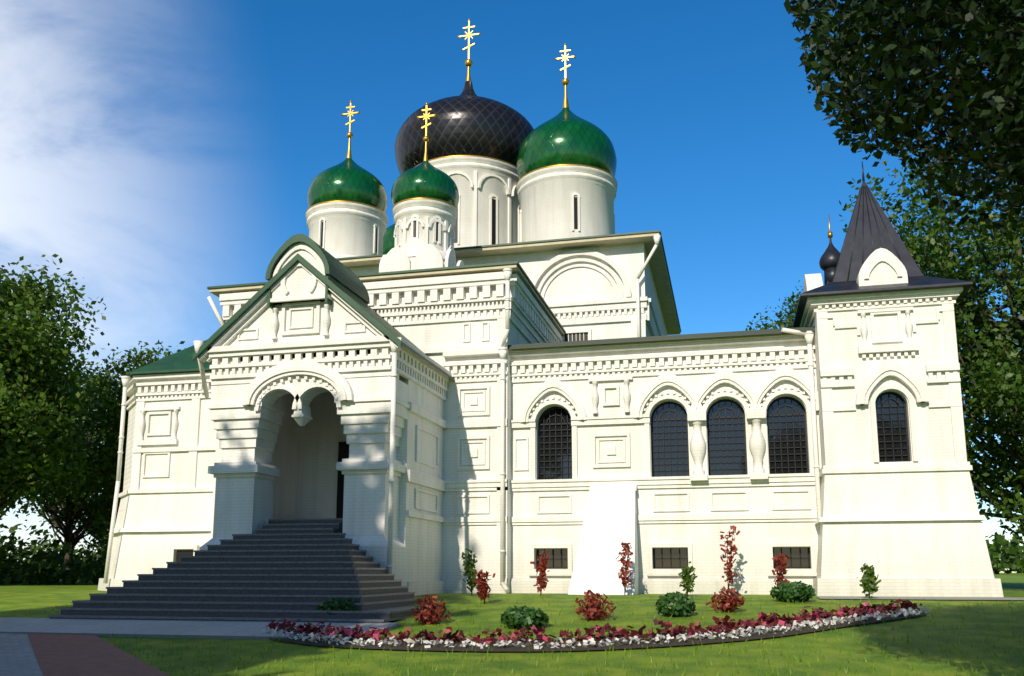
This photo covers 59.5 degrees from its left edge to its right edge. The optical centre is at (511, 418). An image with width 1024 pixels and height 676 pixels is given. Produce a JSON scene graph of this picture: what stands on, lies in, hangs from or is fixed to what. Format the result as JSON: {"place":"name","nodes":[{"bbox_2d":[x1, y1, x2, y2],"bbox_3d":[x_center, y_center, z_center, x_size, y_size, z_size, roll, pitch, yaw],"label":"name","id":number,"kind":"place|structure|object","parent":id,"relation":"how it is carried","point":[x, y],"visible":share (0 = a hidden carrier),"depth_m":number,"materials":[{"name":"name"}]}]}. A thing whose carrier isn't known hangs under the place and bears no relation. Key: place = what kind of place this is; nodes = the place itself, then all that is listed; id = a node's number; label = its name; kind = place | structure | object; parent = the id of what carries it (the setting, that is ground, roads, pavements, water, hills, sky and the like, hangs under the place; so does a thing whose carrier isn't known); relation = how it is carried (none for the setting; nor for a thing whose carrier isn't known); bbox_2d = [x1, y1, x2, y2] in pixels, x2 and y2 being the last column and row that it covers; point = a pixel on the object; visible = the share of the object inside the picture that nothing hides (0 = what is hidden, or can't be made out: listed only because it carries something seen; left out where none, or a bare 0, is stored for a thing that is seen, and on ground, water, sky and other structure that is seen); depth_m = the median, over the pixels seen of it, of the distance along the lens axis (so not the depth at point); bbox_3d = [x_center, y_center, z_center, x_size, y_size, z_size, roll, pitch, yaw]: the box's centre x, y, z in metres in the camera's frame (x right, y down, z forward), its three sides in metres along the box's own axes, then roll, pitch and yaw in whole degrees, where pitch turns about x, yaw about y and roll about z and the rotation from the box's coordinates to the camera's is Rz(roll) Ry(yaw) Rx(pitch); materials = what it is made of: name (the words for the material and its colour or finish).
{"place":"outdoors","nodes":[
{"label":"outdoors","id":0,"kind":"place"},
{"bbox_2d":[0,573,1023,675],"bbox_3d":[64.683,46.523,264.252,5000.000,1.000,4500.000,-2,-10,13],"label":"lawn","id":1,"kind":"structure","parent":0,"point":[18,599],"depth_m":14.57,"materials":[{"name":"green plant"}]},
{"bbox_2d":[0,337,88,510],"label":"tree","id":2,"kind":"object","parent":1,"relation":"on","point":[28,489],"depth_m":49.70,"materials":[{"name":"green plant"}]},
{"bbox_2d":[0,254,106,542],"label":"tree","id":3,"kind":"object","parent":1,"relation":"on","point":[47,449],"depth_m":39.52,"materials":[{"name":"green plant"}]},
{"bbox_2d":[0,522,108,584],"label":"undergrowth bushes","id":4,"kind":"object","parent":1,"relation":"on","point":[41,565],"visible":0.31,"depth_m":48.16,"materials":[{"name":"green plant"}]},
{"bbox_2d":[8,350,136,569],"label":"tree","id":5,"kind":"object","parent":1,"relation":"on","point":[83,491],"depth_m":59.55,"materials":[{"name":"green plant"}]},
{"bbox_2d":[28,415,118,552],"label":"tree","id":6,"kind":"object","parent":1,"relation":"on","point":[80,521],"depth_m":84.66,"materials":[{"name":"green plant"}]},
{"bbox_2d":[0,633,169,675],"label":"path pavers","id":7,"kind":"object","parent":1,"relation":"on","point":[72,655],"depth_m":14.36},
{"bbox_2d":[58,340,185,561],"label":"tree","id":8,"kind":"object","parent":1,"relation":"on","point":[107,452],"depth_m":45.61,"materials":[{"name":"green plant"}]},
{"bbox_2d":[0,617,398,639],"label":"concrete path slabs","id":9,"kind":"structure","parent":1,"relation":"on","point":[246,630],"depth_m":17.37,"materials":[{"name":"grey concrete"}]},
{"bbox_2d":[48,518,428,622],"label":"stairs","id":10,"kind":"structure","parent":1,"relation":"on","point":[282,570],"depth_m":20.06,"materials":[{"name":"grey stone"}]},
{"bbox_2d":[316,597,358,614],"bbox_3d":[-3.532,3.929,18.418,0.976,0.511,0.958,-2,-10,13],"label":"juniper shrub","id":11,"kind":"object","parent":1,"relation":"on","point":[336,604],"visible":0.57,"depth_m":18.16,"materials":[{"name":"green plant"}]},
{"bbox_2d":[407,594,450,624],"bbox_3d":[-1.625,3.750,17.547,0.802,0.610,0.837,-6,-12,33],"label":"barberry shrub","id":12,"kind":"object","parent":1,"relation":"on","point":[426,615],"visible":1,"depth_m":17.50,"materials":[{"name":"red plant"}]},
{"bbox_2d":[459,548,477,595],"bbox_3d":[-1.094,4.042,23.623,0.470,1.258,0.477,6,-11,-30],"label":"sapling","id":13,"kind":"object","parent":1,"relation":"on","point":[469,569],"visible":0.95,"depth_m":23.58,"materials":[{"name":"green plant"}]},
{"bbox_2d":[473,569,495,603],"bbox_3d":[-0.668,3.915,20.867,0.522,0.799,0.511,-2,-10,13],"label":"sapling","id":14,"kind":"object","parent":1,"relation":"on","point":[482,587],"visible":1,"depth_m":20.82,"materials":[{"name":"red plant"}]},
{"bbox_2d":[500,605,548,629],"bbox_3d":[0.226,3.746,16.815,0.923,0.467,0.912,-2,-10,13],"label":"juniper shrub","id":15,"kind":"object","parent":1,"relation":"on","point":[520,617],"visible":0.98,"depth_m":16.57,"materials":[{"name":"green plant"}]},
{"bbox_2d":[530,549,549,595],"bbox_3d":[0.740,4.018,23.414,0.498,1.225,0.418,1,-10,-6],"label":"sapling","id":16,"kind":"object","parent":1,"relation":"on","point":[541,569],"visible":1,"depth_m":23.36,"materials":[{"name":"red plant"}]},
{"bbox_2d":[98,156,1003,596],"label":"white church walls","id":17,"kind":"structure","parent":1,"relation":"on","point":[278,404],"depth_m":25.73,"materials":[{"name":"white paint"}]},
{"bbox_2d":[118,230,680,385],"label":"green church roofs","id":18,"kind":"structure","parent":17,"relation":"on","point":[343,281],"depth_m":25.03,"materials":[{"name":"metal"}]},
{"bbox_2d":[307,107,616,253],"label":"green domes","id":19,"kind":"structure","parent":17,"relation":"on","point":[565,135],"depth_m":38.04,"materials":[{"name":"metal"}]},
{"bbox_2d":[306,19,832,241],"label":"crosses","id":20,"kind":"object","parent":19,"relation":"on","point":[469,63],"visible":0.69,"depth_m":39.99,"materials":[{"name":"gold metal"}]},
{"bbox_2d":[395,81,533,174],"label":"black dome","id":21,"kind":"structure","parent":17,"relation":"on","point":[467,121],"depth_m":40.96,"materials":[{"name":"black metal"}]},
{"bbox_2d":[209,232,814,352],"bbox_3d":[1.037,-3.238,38.346,20.660,6.170,22.400,-2,-10,13],"label":"roof","id":22,"kind":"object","parent":17,"relation":"attached to","point":[658,267],"visible":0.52,"depth_m":34.87,"materials":[{"name":"metal"}]},
{"bbox_2d":[176,197,909,568],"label":"windows","id":23,"kind":"structure","parent":17,"relation":"attached to","point":[342,449],"depth_m":26.03,"materials":[{"name":"black glass"}]},
{"bbox_2d":[508,326,814,349],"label":"roof","id":24,"kind":"structure","parent":17,"relation":"attached to","point":[654,338],"depth_m":26.07,"materials":[{"name":"green"}]},
{"bbox_2d":[538,394,907,566],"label":"window grilles","id":25,"kind":"object","parent":17,"relation":"in","point":[552,456],"visible":0.55,"depth_m":25.82,"materials":[{"name":"black metal"}]},
{"bbox_2d":[792,161,972,327],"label":"tower roof","id":26,"kind":"structure","parent":17,"relation":"on","point":[870,230],"depth_m":25.35,"materials":[{"name":"black metal"}]},
{"bbox_2d":[573,590,616,620],"bbox_3d":[1.596,3.693,17.651,0.915,0.643,0.807,-2,-10,13],"label":"barberry shrub","id":27,"kind":"object","parent":1,"relation":"on","point":[590,610],"visible":0.98,"depth_m":17.57,"materials":[{"name":"red plant"}]},
{"bbox_2d":[270,612,926,651],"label":"flower bed soil","id":28,"kind":"structure","parent":1,"relation":"on","point":[621,645],"depth_m":14.95,"materials":[{"name":"brown soil"}]},
{"bbox_2d":[266,599,921,643],"bbox_3d":[1.830,3.652,16.049,12.719,0.726,2.811,1,-10,-5],"label":"flower bed","id":29,"kind":"object","parent":28,"relation":"on","point":[774,620],"visible":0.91,"depth_m":15.62,"materials":[{"name":"red plant"}]},
{"bbox_2d":[261,606,928,648],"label":"flowers","id":30,"kind":"object","parent":28,"relation":"on","point":[904,611],"visible":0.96,"depth_m":15.18,"materials":[{"name":"pink plant"}]},
{"bbox_2d":[568,485,638,594],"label":"buttress","id":31,"kind":"structure","parent":1,"relation":"on","point":[610,520],"depth_m":25.06,"materials":[{"name":"white paint"}]},
{"bbox_2d":[616,538,633,594],"bbox_3d":[2.973,3.917,23.704,0.499,1.512,0.619,-2,-10,13],"label":"sapling","id":32,"kind":"object","parent":1,"relation":"on","point":[627,552],"visible":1,"depth_m":23.67,"materials":[{"name":"red plant"}]},
{"bbox_2d":[656,591,695,616],"bbox_3d":[3.293,3.736,18.015,0.807,0.540,0.856,-2,-10,13],"label":"juniper shrub","id":33,"kind":"object","parent":1,"relation":"on","point":[674,604],"visible":1,"depth_m":17.77,"materials":[{"name":"green plant"}]},
{"bbox_2d":[678,561,697,594],"bbox_3d":[4.384,4.055,22.654,0.440,0.891,0.597,3,-10,-19],"label":"sapling","id":34,"kind":"object","parent":1,"relation":"on","point":[687,581],"visible":0.98,"depth_m":22.58,"materials":[{"name":"green plant"}]},
{"bbox_2d":[706,586,744,611],"bbox_3d":[4.403,3.751,18.512,0.798,0.567,0.852,-2,-10,13],"label":"barberry shrub","id":35,"kind":"object","parent":1,"relation":"on","point":[727,603],"visible":0.98,"depth_m":18.39,"materials":[{"name":"red plant"}]},
{"bbox_2d":[720,525,739,588],"bbox_3d":[5.800,3.755,23.757,0.557,1.848,0.512,-4,-10,22],"label":"sapling","id":36,"kind":"object","parent":1,"relation":"on","point":[729,564],"visible":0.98,"depth_m":23.72,"materials":[{"name":"red plant"}]},
{"bbox_2d":[745,280,803,330],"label":"tree","id":37,"kind":"object","parent":1,"relation":"on","point":[789,317],"depth_m":48.27,"materials":[{"name":"green plant"}]},
{"bbox_2d":[771,552,790,584],"bbox_3d":[6.741,3.913,22.471,0.484,1.100,0.492,4,-11,-23],"label":"sapling","id":38,"kind":"object","parent":1,"relation":"on","point":[781,565],"visible":0.81,"depth_m":22.48,"materials":[{"name":"red plant"}]},
{"bbox_2d":[769,581,815,602],"bbox_3d":[6.392,3.958,20.413,1.033,0.528,1.011,-2,-10,13],"label":"juniper shrub","id":39,"kind":"object","parent":1,"relation":"on","point":[795,591],"visible":1,"depth_m":20.14,"materials":[{"name":"green plant"}]},
{"bbox_2d":[857,563,880,598],"bbox_3d":[8.318,3.786,20.861,0.466,0.849,0.541,-9,-14,44],"label":"sapling","id":40,"kind":"object","parent":1,"relation":"on","point":[868,580],"visible":0.96,"depth_m":20.82,"materials":[{"name":"green plant"}]},
{"bbox_2d":[839,146,1023,548],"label":"tree","id":41,"kind":"object","parent":1,"relation":"on","point":[940,254],"depth_m":30.19,"materials":[{"name":"green plant"}]},
{"bbox_2d":[985,526,1023,573],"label":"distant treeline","id":42,"kind":"object","parent":1,"relation":"on","point":[1010,558],"visible":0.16,"depth_m":244.93,"materials":[{"name":"green plant"}]},
{"bbox_2d":[0,0,1023,572],"label":"sky","id":43,"kind":"structure","parent":0,"point":[165,151],"materials":[{"name":"blue"}]},
{"bbox_2d":[784,0,1023,242],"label":"tree","id":44,"kind":"object","parent":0,"point":[982,112],"depth_m":7.47,"materials":[{"name":"green plant"}]},
{"bbox_2d":[816,596,1023,599],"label":"path","id":45,"kind":"structure","parent":0,"point":[942,598],"depth_m":20.90,"materials":[{"name":"grey concrete"}]}
]}

